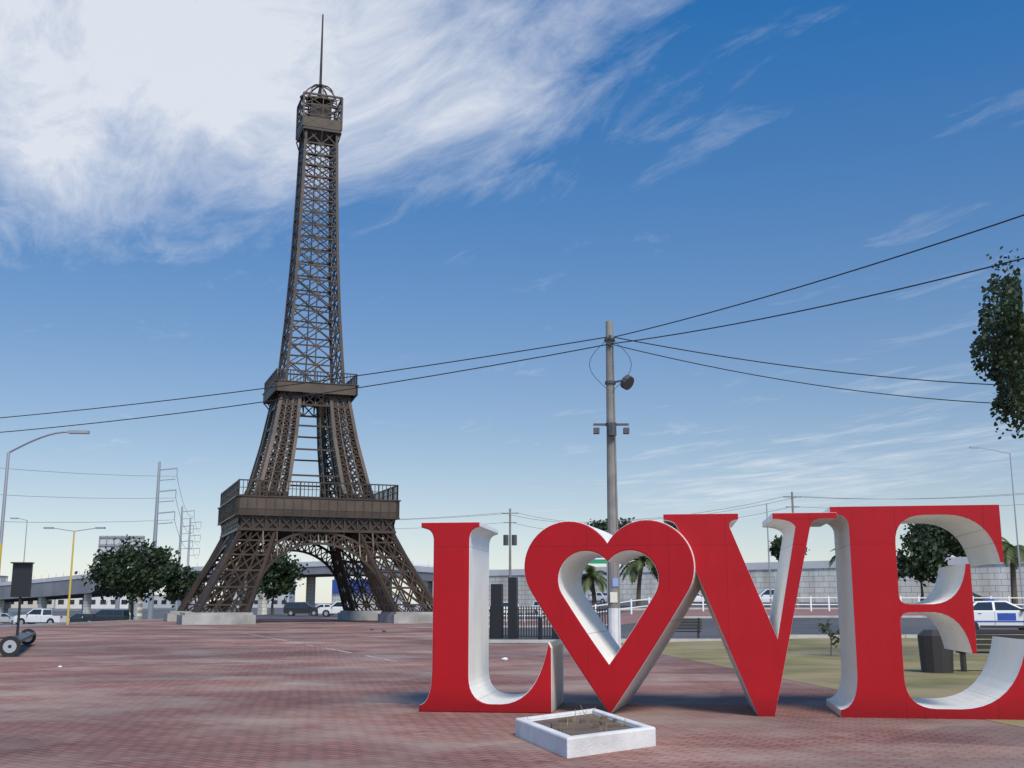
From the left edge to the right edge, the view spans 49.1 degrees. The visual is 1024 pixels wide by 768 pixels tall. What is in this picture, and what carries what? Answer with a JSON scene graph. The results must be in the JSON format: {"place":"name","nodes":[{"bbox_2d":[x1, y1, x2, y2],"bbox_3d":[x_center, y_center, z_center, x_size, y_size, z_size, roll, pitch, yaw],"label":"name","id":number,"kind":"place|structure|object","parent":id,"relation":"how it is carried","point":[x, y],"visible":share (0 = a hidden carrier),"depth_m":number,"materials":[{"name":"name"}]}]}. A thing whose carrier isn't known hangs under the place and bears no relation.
{"place":"outdoors","nodes":[
{"label":"outdoors","id":0,"kind":"place"},
{"bbox_2d":[0,603,1023,727],"bbox_3d":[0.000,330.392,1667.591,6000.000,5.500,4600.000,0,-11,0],"label":"ground","id":1,"kind":"structure","parent":0,"point":[158,613],"depth_m":846.11,"materials":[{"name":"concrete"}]},
{"bbox_2d":[0,613,16,624],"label":"car","id":2,"kind":"object","parent":1,"relation":"on","point":[6,617],"visible":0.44,"depth_m":136.22,"materials":[{"name":"grey paint"}]},
{"bbox_2d":[13,609,69,624],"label":"pickup car","id":3,"kind":"object","parent":1,"relation":"on","point":[33,616],"visible":0.71,"depth_m":114.81,"materials":[{"name":"white paint"}]},
{"bbox_2d":[0,430,105,624],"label":"lamp posts","id":4,"kind":"object","parent":1,"relation":"on","point":[5,491],"visible":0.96,"depth_m":51.16,"materials":[{"name":"yellow"}]},
{"bbox_2d":[65,614,93,622],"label":"car","id":5,"kind":"object","parent":1,"relation":"on","point":[76,618],"visible":0.29,"depth_m":180.26,"materials":[{"name":"grey paint"}]},
{"bbox_2d":[0,462,200,618],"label":"transmission towers","id":6,"kind":"structure","parent":1,"relation":"on","point":[151,602],"depth_m":159.72,"materials":[{"name":"grey metal"}]},
{"bbox_2d":[81,610,129,621],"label":"suv","id":7,"kind":"object","parent":1,"relation":"on","point":[107,615],"visible":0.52,"depth_m":120.58,"materials":[{"name":"grey paint"}]},
{"bbox_2d":[98,536,144,609],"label":"billboard","id":8,"kind":"object","parent":1,"relation":"on","point":[104,541],"visible":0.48,"depth_m":160.73,"materials":[{"name":"grey"}]},
{"bbox_2d":[75,534,187,619],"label":"tree","id":9,"kind":"object","parent":1,"relation":"on","point":[151,567],"visible":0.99,"depth_m":135.60,"materials":[{"name":"green plant"}]},
{"bbox_2d":[162,564,203,607],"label":"tree","id":10,"kind":"object","parent":1,"relation":"on","point":[181,588],"visible":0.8,"depth_m":137.76,"materials":[{"name":"green plant"}]},
{"bbox_2d":[0,576,401,608],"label":"buildings","id":11,"kind":"structure","parent":1,"relation":"on","point":[98,603],"depth_m":359.92,"materials":[{"name":"grey"}]},
{"bbox_2d":[243,545,308,614],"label":"tree","id":12,"kind":"object","parent":1,"relation":"on","point":[284,570],"visible":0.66,"depth_m":146.50,"materials":[{"name":"green plant"}]},
{"bbox_2d":[163,14,432,624],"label":"tower","id":13,"kind":"structure","parent":1,"relation":"on","point":[271,516],"depth_m":97.24,"materials":[{"name":"metal"}]},
{"bbox_2d":[283,602,318,615],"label":"suv","id":14,"kind":"object","parent":1,"relation":"on","point":[291,608],"visible":0.9,"depth_m":138.37,"materials":[{"name":"grey paint"}]},
{"bbox_2d":[308,604,333,614],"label":"car","id":15,"kind":"object","parent":1,"relation":"on","point":[323,605],"visible":0.09,"depth_m":146.40,"materials":[{"name":"white paint"}]},
{"bbox_2d":[318,602,364,616],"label":"car","id":16,"kind":"object","parent":1,"relation":"on","point":[335,608],"visible":0.56,"depth_m":130.41,"materials":[{"name":"white paint"}]},
{"bbox_2d":[398,606,423,611],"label":"car","id":17,"kind":"object","parent":1,"relation":"on","point":[416,607],"visible":0.13,"depth_m":139.35,"materials":[{"name":"grey paint"}]},
{"bbox_2d":[0,618,1023,767],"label":"plaza pavers","id":18,"kind":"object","parent":1,"relation":"on","point":[318,704],"depth_m":16.47,"materials":[{"name":"red brick"}]},
{"bbox_2d":[0,562,35,656],"bbox_3d":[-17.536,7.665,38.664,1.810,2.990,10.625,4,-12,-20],"label":"sign trailer","id":19,"kind":"object","parent":18,"relation":"on","point":[21,584],"visible":1,"depth_m":38.86,"materials":[{"name":"black metal"}]},
{"bbox_2d":[30,633,514,666],"bbox_3d":[-17.508,8.567,35.536,40.345,0.001,31.870,11,-15,-44],"label":"paving line","id":20,"kind":"object","parent":18,"relation":"on","point":[291,660],"visible":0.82,"depth_m":32.67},
{"bbox_2d":[419,522,563,713],"bbox_3d":[-0.277,3.669,17.779,2.002,2.820,1.900,-2,-11,8],"label":"letter","id":21,"kind":"object","parent":18,"relation":"on","point":[460,681],"visible":0.99,"depth_m":16.99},
{"bbox_2d":[515,708,655,757],"bbox_3d":[0.840,4.143,13.400,1.598,0.210,3.399,0,-11,0],"label":"planter","id":22,"kind":"object","parent":18,"relation":"on","point":[586,739],"visible":0.95,"depth_m":12.64,"materials":[{"name":"white concrete"}]},
{"bbox_2d":[526,705,626,732],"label":"planter weeds","id":23,"kind":"object","parent":22,"relation":"in","point":[594,722],"visible":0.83,"depth_m":13.43,"materials":[{"name":"green plant"}]},
{"bbox_2d":[589,321,633,647],"bbox_3d":[2.835,2.873,31.248,1.285,9.550,0.512,0,-11,0],"label":"utility pole","id":24,"kind":"object","parent":18,"relation":"on","point":[614,617],"visible":0.98,"depth_m":31.32,"materials":[{"name":"concrete"}]},
{"bbox_2d":[0,214,1023,432],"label":"cables","id":25,"kind":"object","parent":24,"relation":"attached to","point":[623,347],"visible":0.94,"depth_m":32.62,"materials":[{"name":"black plastic"}]},
{"bbox_2d":[524,520,699,712],"bbox_3d":[1.657,3.604,17.475,2.566,2.810,1.900,-3,-11,14],"label":"heart sculpture","id":26,"kind":"object","parent":18,"relation":"on","point":[560,557],"visible":0.97,"depth_m":16.70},
{"bbox_2d":[663,512,836,716],"bbox_3d":[3.647,3.522,17.249,2.527,2.905,1.900,-2,-11,8],"label":"letter","id":27,"kind":"object","parent":18,"relation":"on","point":[754,638],"visible":0.92,"depth_m":16.43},
{"bbox_2d":[822,505,1023,719],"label":"letter","id":28,"kind":"object","parent":18,"relation":"on","point":[873,608],"visible":0.98,"depth_m":16.18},
{"bbox_2d":[0,557,1023,619],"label":"overpass","id":29,"kind":"object","parent":1,"relation":"on","point":[818,579],"visible":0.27,"depth_m":167.60,"materials":[{"name":"grey concrete"}]},
{"bbox_2d":[0,608,1023,642],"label":"kerbs","id":30,"kind":"structure","parent":1,"relation":"on","point":[685,640],"depth_m":74.31,"materials":[{"name":"grey concrete"}]},
{"bbox_2d":[243,492,1023,606],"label":"poles","id":31,"kind":"object","parent":1,"relation":"on","point":[506,539],"visible":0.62,"depth_m":118.30,"materials":[{"name":"metal"}]},
{"bbox_2d":[489,609,923,624],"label":"sidewalk","id":32,"kind":"structure","parent":1,"relation":"on","point":[629,617],"depth_m":88.75,"materials":[{"name":"grey concrete"}]},
{"bbox_2d":[589,557,607,605],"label":"street sign","id":33,"kind":"object","parent":32,"relation":"on","point":[600,560],"visible":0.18,"depth_m":98.74,"materials":[{"name":"green"}]},
{"bbox_2d":[489,596,1023,621],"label":"white fence","id":34,"kind":"object","parent":32,"relation":"on","point":[810,597],"visible":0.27,"depth_m":93.89,"materials":[{"name":"white metal"}]},
{"bbox_2d":[766,446,1023,607],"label":"street lights","id":35,"kind":"object","parent":1,"relation":"on","point":[1015,526],"visible":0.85,"depth_m":105.27,"materials":[{"name":"grey metal"}]},
{"bbox_2d":[0,0,1023,603],"label":"sky","id":36,"kind":"structure","parent":0,"point":[514,175],"materials":[{"name":"blue"}]},
{"bbox_2d":[489,618,1017,639],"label":"road","id":37,"kind":"structure","parent":0,"point":[800,626],"depth_m":57.12,"materials":[{"name":"grey asphalt"}]},
{"bbox_2d":[489,577,607,639],"bbox_3d":[0.852,9.781,49.646,7.283,3.050,3.164,-2,-11,12],"label":"black fence","id":38,"kind":"object","parent":37,"relation":"on","point":[496,609],"visible":0.46,"depth_m":50.98,"materials":[{"name":"black metal"}]},
{"bbox_2d":[973,599,1023,633],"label":"police sedan","id":39,"kind":"object","parent":37,"relation":"on","point":[990,613],"visible":0.5,"depth_m":47.68,"materials":[{"name":"white paint"}]},
{"bbox_2d":[489,601,1021,618],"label":"road","id":40,"kind":"structure","parent":0,"point":[628,604],"depth_m":122.41,"materials":[{"name":"grey asphalt"}]},
{"bbox_2d":[489,602,518,614],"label":"car","id":41,"kind":"object","parent":40,"relation":"on","point":[505,604],"visible":0.12,"depth_m":135.60,"materials":[{"name":"white paint"}]},
{"bbox_2d":[532,601,540,612],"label":"car","id":42,"kind":"object","parent":40,"relation":"on","point":[535,603],"visible":0.06,"depth_m":158.05,"materials":[{"name":"white paint"}]},
{"bbox_2d":[581,565,606,607],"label":"palm","id":43,"kind":"object","parent":40,"relation":"on","point":[590,577],"visible":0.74,"depth_m":117.71,"materials":[{"name":"green plant"}]},
{"bbox_2d":[586,593,606,603],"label":"far white car","id":44,"kind":"object","parent":40,"relation":"on","point":[601,597],"visible":0.41,"depth_m":145.83,"materials":[{"name":"white paint"}]},
{"bbox_2d":[584,517,634,531],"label":"tree","id":45,"kind":"object","parent":40,"relation":"on","point":[602,525],"visible":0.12,"depth_m":227.34,"materials":[{"name":"green plant"}]},
{"bbox_2d":[619,556,657,605],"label":"palm","id":46,"kind":"object","parent":40,"relation":"on","point":[634,568],"visible":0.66,"depth_m":117.66,"materials":[{"name":"green plant"}]},
{"bbox_2d":[693,593,706,605],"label":"car","id":47,"kind":"object","parent":40,"relation":"on","point":[697,600],"visible":0.14,"depth_m":119.93,"materials":[{"name":"white paint"}]},
{"bbox_2d":[759,589,773,602],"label":"car","id":48,"kind":"object","parent":40,"relation":"on","point":[764,593],"visible":0.13,"depth_m":115.13,"materials":[{"name":"white paint"}]},
{"bbox_2d":[769,535,809,561],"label":"tree","id":49,"kind":"object","parent":40,"relation":"on","point":[774,548],"visible":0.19,"depth_m":201.54,"materials":[{"name":"green plant"}]},
{"bbox_2d":[828,548,835,569],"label":"palm","id":50,"kind":"object","parent":40,"relation":"on","point":[832,560],"visible":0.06,"depth_m":134.23,"materials":[{"name":"green plant"}]},
{"bbox_2d":[896,531,950,600],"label":"tree","id":51,"kind":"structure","parent":40,"relation":"on","point":[920,570],"depth_m":124.91,"materials":[{"name":"green plant"}]},
{"bbox_2d":[900,524,959,557],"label":"tree","id":52,"kind":"object","parent":40,"relation":"on","point":[935,532],"visible":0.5,"depth_m":168.61,"materials":[{"name":"green plant"}]},
{"bbox_2d":[946,543,966,556],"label":"tree","id":53,"kind":"object","parent":40,"relation":"on","point":[958,552],"visible":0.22,"depth_m":172.25,"materials":[{"name":"green plant"}]},
{"bbox_2d":[972,592,989,600],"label":"car","id":54,"kind":"object","parent":40,"relation":"on","point":[976,595],"visible":0.09,"depth_m":117.00,"materials":[{"name":"grey paint"}]},
{"bbox_2d":[1002,537,1023,605],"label":"palm","id":55,"kind":"object","parent":40,"relation":"on","point":[1010,551],"visible":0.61,"depth_m":115.82,"materials":[{"name":"green plant"}]},
{"bbox_2d":[621,638,1023,726],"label":"lawn","id":56,"kind":"structure","parent":0,"point":[812,661],"depth_m":29.99,"materials":[{"name":"green plant"}]},
{"bbox_2d":[816,619,839,655],"bbox_3d":[9.681,7.707,34.154,0.877,1.138,1.051,0,-11,0],"label":"sapling","id":57,"kind":"object","parent":56,"relation":"on","point":[831,634],"visible":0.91,"depth_m":34.09,"materials":[{"name":"green plant"}]},
{"bbox_2d":[675,618,1023,672],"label":"benches and bin","id":58,"kind":"object","parent":56,"relation":"on","point":[935,655],"visible":0.52,"depth_m":26.16,"materials":[{"name":"grey metal"}]},
{"bbox_2d":[969,246,1023,438],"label":"tree","id":59,"kind":"object","parent":56,"relation":"on","point":[1004,345],"visible":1,"depth_m":30.48,"materials":[{"name":"green plant"}]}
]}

